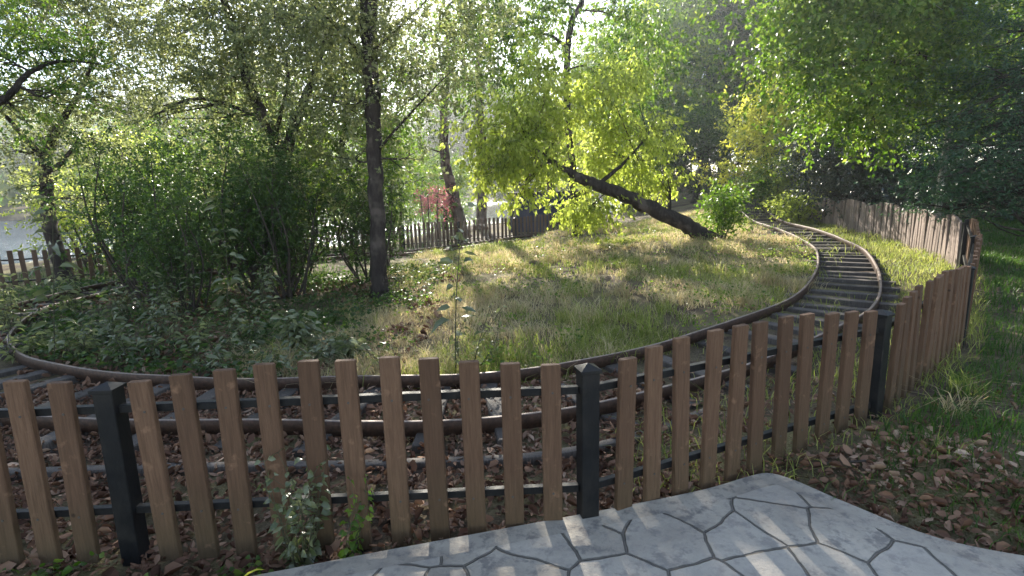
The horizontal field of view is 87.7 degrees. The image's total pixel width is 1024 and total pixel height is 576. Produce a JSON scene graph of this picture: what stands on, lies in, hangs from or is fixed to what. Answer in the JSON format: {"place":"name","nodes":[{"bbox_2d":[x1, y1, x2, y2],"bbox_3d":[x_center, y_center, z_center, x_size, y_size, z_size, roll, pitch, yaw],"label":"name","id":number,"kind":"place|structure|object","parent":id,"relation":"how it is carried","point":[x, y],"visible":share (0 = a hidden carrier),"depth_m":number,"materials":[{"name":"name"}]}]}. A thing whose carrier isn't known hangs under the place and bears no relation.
{"place":"outdoors","nodes":[
{"label":"outdoors","id":0,"kind":"place"},
{"bbox_2d":[0,239,474,375],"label":"shade grass","id":1,"kind":"structure","parent":0,"point":[194,374],"depth_m":9.60,"materials":[{"name":"green plant"}]},
{"bbox_2d":[0,198,633,264],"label":"lake water","id":2,"kind":"structure","parent":0,"point":[16,238],"depth_m":44.54,"materials":[{"name":"grey liquid"}]},
{"bbox_2d":[0,0,1022,174],"label":"sky","id":3,"kind":"structure","parent":0,"point":[584,14],"materials":[{"name":"white"}]},
{"bbox_2d":[0,125,1023,575],"bbox_3d":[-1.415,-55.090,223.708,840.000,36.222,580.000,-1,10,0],"label":"ground","id":4,"kind":"structure","parent":0,"point":[680,205],"depth_m":4.61,"materials":[{"name":"green plant"}]},
{"bbox_2d":[0,272,31,324],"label":"clearing plant","id":5,"kind":"object","parent":4,"relation":"on","point":[11,294],"visible":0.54,"depth_m":7.74,"materials":[{"name":"green plant"}]},
{"bbox_2d":[0,283,43,331],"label":"clearing plant","id":6,"kind":"object","parent":4,"relation":"on","point":[6,326],"visible":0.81,"depth_m":7.32,"materials":[{"name":"green plant"}]},
{"bbox_2d":[0,316,55,363],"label":"clearing plant","id":7,"kind":"object","parent":4,"relation":"on","point":[25,348],"visible":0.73,"depth_m":5.95,"materials":[{"name":"green plant"}]},
{"bbox_2d":[0,551,103,575],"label":"weed","id":8,"kind":"object","parent":4,"relation":"on","point":[67,570],"visible":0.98,"depth_m":2.44,"materials":[{"name":"green plant"}]},
{"bbox_2d":[0,118,108,206],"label":"shore tree","id":9,"kind":"object","parent":4,"relation":"on","point":[28,160],"visible":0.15,"depth_m":91.18,"materials":[{"name":"green plant"}]},
{"bbox_2d":[27,195,82,361],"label":"tall plant","id":10,"kind":"object","parent":4,"relation":"on","point":[42,323],"visible":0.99,"depth_m":5.48,"materials":[{"name":"green plant"}]},
{"bbox_2d":[39,257,94,316],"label":"clearing plant","id":11,"kind":"object","parent":4,"relation":"on","point":[70,296],"visible":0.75,"depth_m":8.31,"materials":[{"name":"green plant"}]},
{"bbox_2d":[0,133,141,270],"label":"lakeside bush","id":12,"kind":"object","parent":4,"relation":"on","point":[72,243],"visible":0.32,"depth_m":15.62,"materials":[{"name":"green plant"}]},
{"bbox_2d":[0,0,148,156],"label":"side tree","id":13,"kind":"object","parent":4,"relation":"on","point":[17,86],"visible":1,"depth_m":7.44,"materials":[{"name":"green plant"}]},
{"bbox_2d":[47,318,102,362],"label":"clearing plant","id":14,"kind":"object","parent":4,"relation":"on","point":[77,348],"visible":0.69,"depth_m":5.85,"materials":[{"name":"green plant"}]},
{"bbox_2d":[77,297,132,347],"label":"clearing plant","id":15,"kind":"object","parent":4,"relation":"on","point":[119,318],"visible":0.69,"depth_m":6.47,"materials":[{"name":"green plant"}]},
{"bbox_2d":[0,0,231,285],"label":"feathery tree","id":16,"kind":"object","parent":4,"relation":"on","point":[44,169],"visible":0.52,"depth_m":11.74,"materials":[{"name":"green plant"}]},
{"bbox_2d":[54,124,177,245],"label":"woodland tree","id":17,"kind":"object","parent":4,"relation":"on","point":[121,156],"visible":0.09,"depth_m":19.37,"materials":[{"name":"green plant"}]},
{"bbox_2d":[96,268,148,321],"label":"clearing plant","id":18,"kind":"object","parent":4,"relation":"on","point":[114,303],"visible":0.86,"depth_m":7.96,"materials":[{"name":"green plant"}]},
{"bbox_2d":[88,322,172,368],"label":"clearing plant","id":19,"kind":"object","parent":4,"relation":"on","point":[129,342],"visible":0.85,"depth_m":5.72,"materials":[{"name":"green plant"}]},
{"bbox_2d":[23,111,239,303],"bbox_3d":[-6.370,-1.344,9.438,3.086,3.420,3.004,3,11,21],"label":"thicket bush","id":20,"kind":"object","parent":4,"relation":"on","point":[124,184],"visible":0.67,"depth_m":9.00,"materials":[{"name":"green plant"}]},
{"bbox_2d":[59,141,222,288],"bbox_3d":[-7.474,-1.366,10.999,2.852,3.160,2.776,7,14,40],"label":"thicket bush","id":21,"kind":"object","parent":4,"relation":"on","point":[169,190],"visible":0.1,"depth_m":10.77,"materials":[{"name":"green plant"}]},
{"bbox_2d":[82,107,211,247],"bbox_3d":[-16.080,-4.546,23.466,6.857,6.869,5.992,4,12,26],"label":"woodland tree","id":22,"kind":"object","parent":4,"relation":"on","point":[154,131],"visible":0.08,"depth_m":22.73,"materials":[{"name":"green plant"}]},
{"bbox_2d":[117,290,179,337],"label":"clearing plant","id":23,"kind":"object","parent":4,"relation":"on","point":[157,313],"visible":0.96,"depth_m":6.76,"materials":[{"name":"green plant"}]},
{"bbox_2d":[85,73,239,187],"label":"shore tree","id":24,"kind":"object","parent":4,"relation":"on","point":[167,101],"visible":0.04,"depth_m":93.98,"materials":[{"name":"green plant"}]},
{"bbox_2d":[140,253,200,322],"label":"clearing plant","id":25,"kind":"object","parent":4,"relation":"on","point":[172,298],"visible":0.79,"depth_m":7.74,"materials":[{"name":"green plant"}]},
{"bbox_2d":[96,172,248,316],"bbox_3d":[-5.188,-0.604,8.154,2.025,2.305,2.080,-3,11,-9],"label":"thicket bush","id":26,"kind":"object","parent":4,"relation":"on","point":[158,257],"visible":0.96,"depth_m":7.90,"materials":[{"name":"green plant"}]},
{"bbox_2d":[154,307,224,354],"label":"clearing plant","id":27,"kind":"object","parent":4,"relation":"on","point":[205,325],"visible":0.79,"depth_m":6.15,"materials":[{"name":"green plant"}]},
{"bbox_2d":[133,130,266,278],"bbox_3d":[-7.146,-1.970,13.239,3.355,3.718,3.266,-9,13,-35],"label":"thicket bush","id":28,"kind":"object","parent":4,"relation":"on","point":[207,238],"visible":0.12,"depth_m":12.57,"materials":[{"name":"green plant"}]},
{"bbox_2d":[0,225,403,288],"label":"picket fence","id":29,"kind":"object","parent":4,"relation":"on","point":[22,259],"visible":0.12,"depth_m":13.13,"materials":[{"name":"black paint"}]},
{"bbox_2d":[129,107,295,246],"bbox_3d":[-9.710,-3.487,18.052,6.154,5.095,5.667,-8,13,-33],"label":"lakeside bush","id":30,"kind":"object","parent":4,"relation":"on","point":[206,145],"visible":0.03,"depth_m":16.73,"materials":[{"name":"green plant"}]},
{"bbox_2d":[175,326,262,372],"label":"clearing plant","id":31,"kind":"object","parent":4,"relation":"on","point":[217,348],"visible":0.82,"depth_m":5.38,"materials":[{"name":"green plant"}]},
{"bbox_2d":[202,197,245,322],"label":"tall plant","id":32,"kind":"object","parent":4,"relation":"on","point":[218,303],"visible":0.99,"depth_m":7.62,"materials":[{"name":"green plant"}]},
{"bbox_2d":[0,258,457,377],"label":"ground cover","id":33,"kind":"object","parent":4,"relation":"on","point":[128,368],"visible":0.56,"depth_m":7.60,"materials":[{"name":"green plant"}]},
{"bbox_2d":[0,271,463,396],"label":"shade litter","id":34,"kind":"object","parent":4,"relation":"on","point":[87,383],"visible":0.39,"depth_m":6.74,"materials":[{"name":"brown plant"}]},
{"bbox_2d":[136,100,341,292],"bbox_3d":[-4.759,-1.622,10.084,3.266,3.718,3.355,-1,10,0],"label":"thicket bush","id":35,"kind":"object","parent":4,"relation":"on","point":[221,134],"visible":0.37,"depth_m":9.90,"materials":[{"name":"green plant"}]},
{"bbox_2d":[141,75,344,207],"bbox_3d":[-11.415,-5.529,23.806,7.049,8.081,8.067,-1,10,0],"label":"woodland tree","id":36,"kind":"object","parent":4,"relation":"on","point":[229,126],"visible":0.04,"depth_m":21.99,"materials":[{"name":"green plant"}]},
{"bbox_2d":[216,555,274,575],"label":"weed","id":37,"kind":"object","parent":4,"relation":"on","point":[238,572],"visible":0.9,"depth_m":2.45,"materials":[{"name":"green plant"}]},
{"bbox_2d":[216,295,284,348],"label":"clearing plant","id":38,"kind":"object","parent":4,"relation":"on","point":[241,320],"visible":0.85,"depth_m":6.17,"materials":[{"name":"green plant"}]},
{"bbox_2d":[88,0,423,285],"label":"forked tree","id":39,"kind":"object","parent":4,"relation":"on","point":[251,88],"visible":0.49,"depth_m":10.54,"materials":[{"name":"green plant"}]},
{"bbox_2d":[232,255,280,315],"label":"clearing plant","id":40,"kind":"object","parent":4,"relation":"on","point":[261,298],"visible":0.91,"depth_m":7.90,"materials":[{"name":"green plant"}]},
{"bbox_2d":[183,44,342,163],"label":"shore tree","id":41,"kind":"object","parent":4,"relation":"on","point":[262,93],"visible":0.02,"depth_m":97.14,"materials":[{"name":"green plant"}]},
{"bbox_2d":[240,344,311,377],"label":"clearing plant","id":42,"kind":"object","parent":4,"relation":"on","point":[277,356],"visible":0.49,"depth_m":5.13,"materials":[{"name":"green plant"}]},
{"bbox_2d":[191,136,362,299],"bbox_3d":[-4.240,-1.188,9.619,2.612,2.974,2.684,5,12,30],"label":"thicket bush","id":43,"kind":"object","parent":4,"relation":"on","point":[276,245],"visible":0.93,"depth_m":9.24,"materials":[{"name":"green plant"}]},
{"bbox_2d":[229,123,356,274],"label":"thicket bush","id":44,"kind":"object","parent":4,"relation":"on","point":[325,223],"visible":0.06,"depth_m":13.67,"materials":[{"name":"green plant"}]},
{"bbox_2d":[254,445,332,569],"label":"plant","id":45,"kind":"object","parent":4,"relation":"on","point":[311,554],"visible":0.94,"depth_m":2.45,"materials":[{"name":"green plant"}]},
{"bbox_2d":[0,104,591,206],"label":"wood","id":46,"kind":"object","parent":4,"relation":"on","point":[10,194],"visible":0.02,"depth_m":113.60,"materials":[{"name":"green plant"}]},
{"bbox_2d":[270,309,322,352],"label":"shrub","id":47,"kind":"object","parent":4,"relation":"on","point":[294,327],"visible":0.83,"depth_m":5.92,"materials":[{"name":"green plant"}]},
{"bbox_2d":[282,329,358,365],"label":"clearing plant","id":48,"kind":"object","parent":4,"relation":"on","point":[317,351],"visible":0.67,"depth_m":5.39,"materials":[{"name":"green plant"}]},
{"bbox_2d":[327,331,371,363],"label":"shrub","id":49,"kind":"object","parent":4,"relation":"on","point":[345,347],"visible":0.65,"depth_m":5.31,"materials":[{"name":"green plant"}]},
{"bbox_2d":[290,146,419,281],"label":"thicket bush","id":50,"kind":"object","parent":4,"relation":"on","point":[362,225],"visible":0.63,"depth_m":11.07,"materials":[{"name":"green plant"}]},
{"bbox_2d":[338,474,373,558],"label":"climbing plant","id":51,"kind":"object","parent":4,"relation":"on","point":[345,552],"visible":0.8,"depth_m":2.47,"materials":[{"name":"green plant"}]},
{"bbox_2d":[179,0,535,301],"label":"tall tree","id":52,"kind":"object","parent":4,"relation":"on","point":[363,15],"visible":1,"depth_m":8.33,"materials":[{"name":"green plant"}]},
{"bbox_2d":[259,6,462,269],"bbox_3d":[-3.656,-3.510,12.962,4.820,6.473,3.898,-7,12,-29],"label":"slender tree","id":53,"kind":"object","parent":4,"relation":"on","point":[344,128],"visible":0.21,"depth_m":12.66,"materials":[{"name":"green plant"}]},
{"bbox_2d":[8,408,719,480],"bbox_3d":[-1.509,1.117,3.620,6.133,0.174,0.587,-2,10,-2],"label":"timber edging","id":54,"kind":"object","parent":4,"relation":"on","point":[567,452],"visible":0.29,"depth_m":3.41,"materials":[{"name":"brown wood"}]},
{"bbox_2d":[327,118,453,239],"bbox_3d":[-6.476,-5.396,27.030,6.454,6.465,5.639,-11,14,-41],"label":"woodland tree","id":55,"kind":"object","parent":4,"relation":"on","point":[419,178],"visible":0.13,"depth_m":27.04,"materials":[{"name":"green plant"}]},
{"bbox_2d":[338,43,445,262],"bbox_3d":[-3.282,-3.807,14.941,2.819,6.390,2.447,-1,10,0],"label":"sapling","id":56,"kind":"object","parent":4,"relation":"on","point":[414,164],"visible":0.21,"depth_m":14.97,"materials":[{"name":"green plant"}]},
{"bbox_2d":[414,183,457,238],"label":"red maple","id":57,"kind":"object","parent":4,"relation":"on","point":[436,199],"visible":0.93,"depth_m":23.80,"materials":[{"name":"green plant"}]},
{"bbox_2d":[383,51,489,194],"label":"shore tree","id":58,"kind":"object","parent":4,"relation":"on","point":[427,125],"visible":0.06,"depth_m":110.38,"materials":[{"name":"green plant"}]},
{"bbox_2d":[350,1,529,236],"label":"brown tree","id":59,"kind":"object","parent":4,"relation":"on","point":[449,179],"visible":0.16,"depth_m":23.55,"materials":[{"name":"green plant"}]},
{"bbox_2d":[404,145,475,234],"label":"woodland tree","id":60,"kind":"object","parent":4,"relation":"on","point":[459,178],"visible":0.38,"depth_m":32.09,"materials":[{"name":"green plant"}]},
{"bbox_2d":[0,199,899,456],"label":"railway track","id":61,"kind":"structure","parent":4,"relation":"on","point":[492,422],"depth_m":5.19,"materials":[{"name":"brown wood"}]},
{"bbox_2d":[431,202,476,370],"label":"tall plant","id":62,"kind":"object","parent":4,"relation":"on","point":[444,260],"visible":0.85,"depth_m":4.92,"materials":[{"name":"green plant"}]},
{"bbox_2d":[400,63,553,202],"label":"shore tree","id":63,"kind":"object","parent":4,"relation":"on","point":[461,145],"visible":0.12,"depth_m":92.39,"materials":[{"name":"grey plant"}]},
{"bbox_2d":[448,303,506,364],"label":"weed","id":64,"kind":"object","parent":4,"relation":"on","point":[480,355],"visible":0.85,"depth_m":5.03,"materials":[{"name":"green plant"}]},
{"bbox_2d":[0,218,982,566],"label":"picket fence","id":65,"kind":"object","parent":4,"relation":"on","point":[942,310],"visible":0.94,"depth_m":2.54,"materials":[{"name":"brown wood"}]},
{"bbox_2d":[429,0,565,229],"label":"brown tree","id":66,"kind":"object","parent":4,"relation":"on","point":[481,214],"visible":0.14,"depth_m":26.95,"materials":[{"name":"green plant"}]},
{"bbox_2d":[403,213,603,248],"bbox_3d":[0.118,-2.548,22.945,9.990,1.194,0.343,-7,12,-30],"label":"picket fence","id":67,"kind":"object","parent":4,"relation":"on","point":[515,230],"visible":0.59,"depth_m":21.91,"materials":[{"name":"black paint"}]},
{"bbox_2d":[0,368,1023,575],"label":"leaf litter","id":68,"kind":"object","parent":4,"relation":"on","point":[381,512],"visible":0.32,"depth_m":3.02,"materials":[{"name":"brown plant"}]},
{"bbox_2d":[458,82,595,205],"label":"shore tree","id":69,"kind":"object","parent":4,"relation":"on","point":[531,184],"visible":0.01,"depth_m":56.21,"materials":[{"name":"green plant"}]},
{"bbox_2d":[490,88,607,212],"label":"woodland tree","id":70,"kind":"object","parent":4,"relation":"on","point":[560,180],"visible":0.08,"depth_m":29.10,"materials":[{"name":"green plant"}]},
{"bbox_2d":[507,191,593,231],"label":"shed","id":71,"kind":"structure","parent":4,"relation":"on","point":[540,212],"depth_m":25.85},
{"bbox_2d":[413,0,719,236],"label":"upright tree","id":72,"kind":"object","parent":4,"relation":"on","point":[547,7],"visible":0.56,"depth_m":16.29,"materials":[{"name":"green plant"}]},
{"bbox_2d":[432,26,722,244],"bbox_3d":[1.808,-3.511,13.392,7.341,5.645,3.419,-8,12,-30],"label":"leaning tree","id":73,"kind":"object","parent":4,"relation":"on","point":[514,161],"visible":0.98,"depth_m":12.85,"materials":[{"name":"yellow plant"}]},
{"bbox_2d":[551,133,628,212],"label":"woodland tree","id":74,"kind":"object","parent":4,"relation":"on","point":[578,164],"visible":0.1,"depth_m":29.83,"materials":[{"name":"green plant"}]},
{"bbox_2d":[529,14,690,193],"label":"shore tree","id":75,"kind":"object","parent":4,"relation":"on","point":[588,52],"depth_m":68.98,"materials":[{"name":"green plant"}]},
{"bbox_2d":[580,103,677,210],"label":"woodland tree","id":76,"kind":"object","parent":4,"relation":"on","point":[638,155],"visible":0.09,"depth_m":33.66,"materials":[{"name":"green plant"}]},
{"bbox_2d":[556,51,725,209],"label":"shore tree","id":77,"kind":"object","parent":4,"relation":"on","point":[573,81],"visible":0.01,"depth_m":55.68,"materials":[{"name":"green plant"}]},
{"bbox_2d":[545,0,750,196],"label":"olive tree","id":78,"kind":"object","parent":4,"relation":"on","point":[677,88],"visible":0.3,"depth_m":40.49,"materials":[{"name":"green plant"}]},
{"bbox_2d":[646,93,752,202],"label":"woodland tree","id":79,"kind":"object","parent":4,"relation":"on","point":[701,149],"visible":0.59,"depth_m":32.03,"materials":[{"name":"green plant"}]},
{"bbox_2d":[608,0,800,188],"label":"dark tree","id":80,"kind":"object","parent":4,"relation":"on","point":[722,17],"visible":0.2,"depth_m":47.19,"materials":[{"name":"green plant"}]},
{"bbox_2d":[683,168,763,240],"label":"leafy bush","id":81,"kind":"object","parent":4,"relation":"on","point":[729,208],"visible":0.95,"depth_m":14.41,"materials":[{"name":"green plant"}]},
{"bbox_2d":[667,0,817,184],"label":"shore tree","id":82,"kind":"object","parent":4,"relation":"on","point":[737,80],"visible":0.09,"depth_m":47.57,"materials":[{"name":"green plant"}]},
{"bbox_2d":[691,71,813,207],"bbox_3d":[10.517,-6.733,23.022,5.617,6.847,4.029,-1,10,0],"label":"yellow tree","id":83,"kind":"object","parent":4,"relation":"on","point":[759,142],"visible":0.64,"depth_m":22.96,"materials":[{"name":"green plant"}]},
{"bbox_2d":[717,88,806,190],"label":"woodland tree","id":84,"kind":"object","parent":4,"relation":"on","point":[744,150],"visible":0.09,"depth_m":28.16,"materials":[{"name":"green plant"}]},
{"bbox_2d":[727,153,806,209],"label":"verge bush","id":85,"kind":"object","parent":4,"relation":"on","point":[761,186],"visible":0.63,"depth_m":21.39,"materials":[{"name":"green plant"}]},
{"bbox_2d":[763,158,800,211],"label":"column bush","id":86,"kind":"object","parent":4,"relation":"on","point":[783,186],"visible":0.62,"depth_m":20.59,"materials":[{"name":"green plant"}]},
{"bbox_2d":[754,184,830,222],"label":"verge bush","id":87,"kind":"object","parent":4,"relation":"on","point":[793,204],"visible":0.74,"depth_m":18.32,"materials":[{"name":"green plant"}]},
{"bbox_2d":[774,121,867,204],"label":"verge bush","id":88,"kind":"object","parent":4,"relation":"on","point":[821,168],"visible":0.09,"depth_m":20.42,"materials":[{"name":"green plant"}]},
{"bbox_2d":[749,37,942,205],"bbox_3d":[14.566,-6.918,23.191,7.351,7.592,9.791,-1,10,0],"label":"woodland tree","id":89,"kind":"object","parent":4,"relation":"on","point":[791,130],"visible":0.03,"depth_m":23.04,"materials":[{"name":"green plant"}]},
{"bbox_2d":[673,0,1023,177],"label":"broad tree","id":90,"kind":"object","parent":4,"relation":"on","point":[843,19],"visible":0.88,"depth_m":11.77,"materials":[{"name":"green plant"}]},
{"bbox_2d":[768,79,991,227],"bbox_3d":[11.383,-4.227,16.560,5.443,5.162,5.618,-8,12,-31],"label":"glossy bush","id":91,"kind":"object","parent":4,"relation":"on","point":[862,191],"visible":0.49,"depth_m":16.44,"materials":[{"name":"green plant"}]},
{"bbox_2d":[810,198,964,268],"bbox_3d":[9.495,-1.598,14.051,0.581,1.391,10.031,1,11,15],"label":"picket fence","id":92,"kind":"object","parent":4,"relation":"on","point":[941,238],"visible":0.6,"depth_m":12.68,"materials":[{"name":"brown wood"}]},
{"bbox_2d":[810,215,1023,551],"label":"verge grass","id":93,"kind":"structure","parent":4,"relation":"on","point":[1000,260],"depth_m":3.79,"materials":[{"name":"green plant"}]},
{"bbox_2d":[813,356,1023,552],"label":"fallen leaves","id":94,"kind":"object","parent":4,"relation":"on","point":[849,450],"visible":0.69,"depth_m":2.83,"materials":[{"name":"brown plant"}]},
{"bbox_2d":[829,0,1023,217],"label":"pale tree","id":95,"kind":"object","parent":4,"relation":"on","point":[939,52],"visible":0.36,"depth_m":11.56,"materials":[{"name":"green plant"}]},
{"bbox_2d":[844,0,1023,235],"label":"conifer","id":96,"kind":"object","parent":4,"relation":"on","point":[998,189],"visible":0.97,"depth_m":10.12,"materials":[{"name":"green plant"}]},
{"bbox_2d":[846,14,1023,206],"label":"woodland tree","id":97,"kind":"object","parent":4,"relation":"on","point":[999,100],"visible":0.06,"depth_m":19.38,"materials":[{"name":"green plant"}]},
{"bbox_2d":[847,0,1023,152],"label":"shore tree","id":98,"kind":"object","parent":4,"relation":"on","point":[1002,35],"visible":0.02,"depth_m":45.38,"materials":[{"name":"green plant"}]},
{"bbox_2d":[908,422,983,463],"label":"grass tuft","id":99,"kind":"object","parent":4,"relation":"on","point":[939,443],"visible":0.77,"depth_m":2.92,"materials":[{"name":"green plant"}]},
{"bbox_2d":[905,370,1021,420],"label":"grass tuft","id":100,"kind":"object","parent":4,"relation":"on","point":[960,402],"visible":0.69,"depth_m":3.56,"materials":[{"name":"plant"}]},
{"bbox_2d":[930,361,1023,398],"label":"grass tuft","id":101,"kind":"object","parent":4,"relation":"on","point":[964,380],"visible":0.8,"depth_m":3.90,"materials":[{"name":"green plant"}]},
{"bbox_2d":[933,97,1023,220],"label":"shade bush","id":102,"kind":"object","parent":4,"relation":"on","point":[1005,217],"visible":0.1,"depth_m":16.75,"materials":[{"name":"green plant"}]},
{"bbox_2d":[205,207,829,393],"bbox_3d":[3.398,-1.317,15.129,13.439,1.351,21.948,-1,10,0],"label":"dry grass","id":103,"kind":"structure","parent":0,"point":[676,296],"depth_m":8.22,"materials":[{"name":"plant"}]},
{"bbox_2d":[225,207,819,392],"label":"meadow grass","id":104,"kind":"structure","parent":0,"point":[640,331],"depth_m":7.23,"materials":[{"name":"green plant"}]},
{"bbox_2d":[253,473,1023,575],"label":"paved path","id":105,"kind":"structure","parent":0,"point":[766,524],"depth_m":2.39,"materials":[{"name":"grey stone"}]},
{"bbox_2d":[599,207,999,491],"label":"trackside grass","id":106,"kind":"structure","parent":0,"point":[886,244],"depth_m":7.15,"materials":[{"name":"green plant"}]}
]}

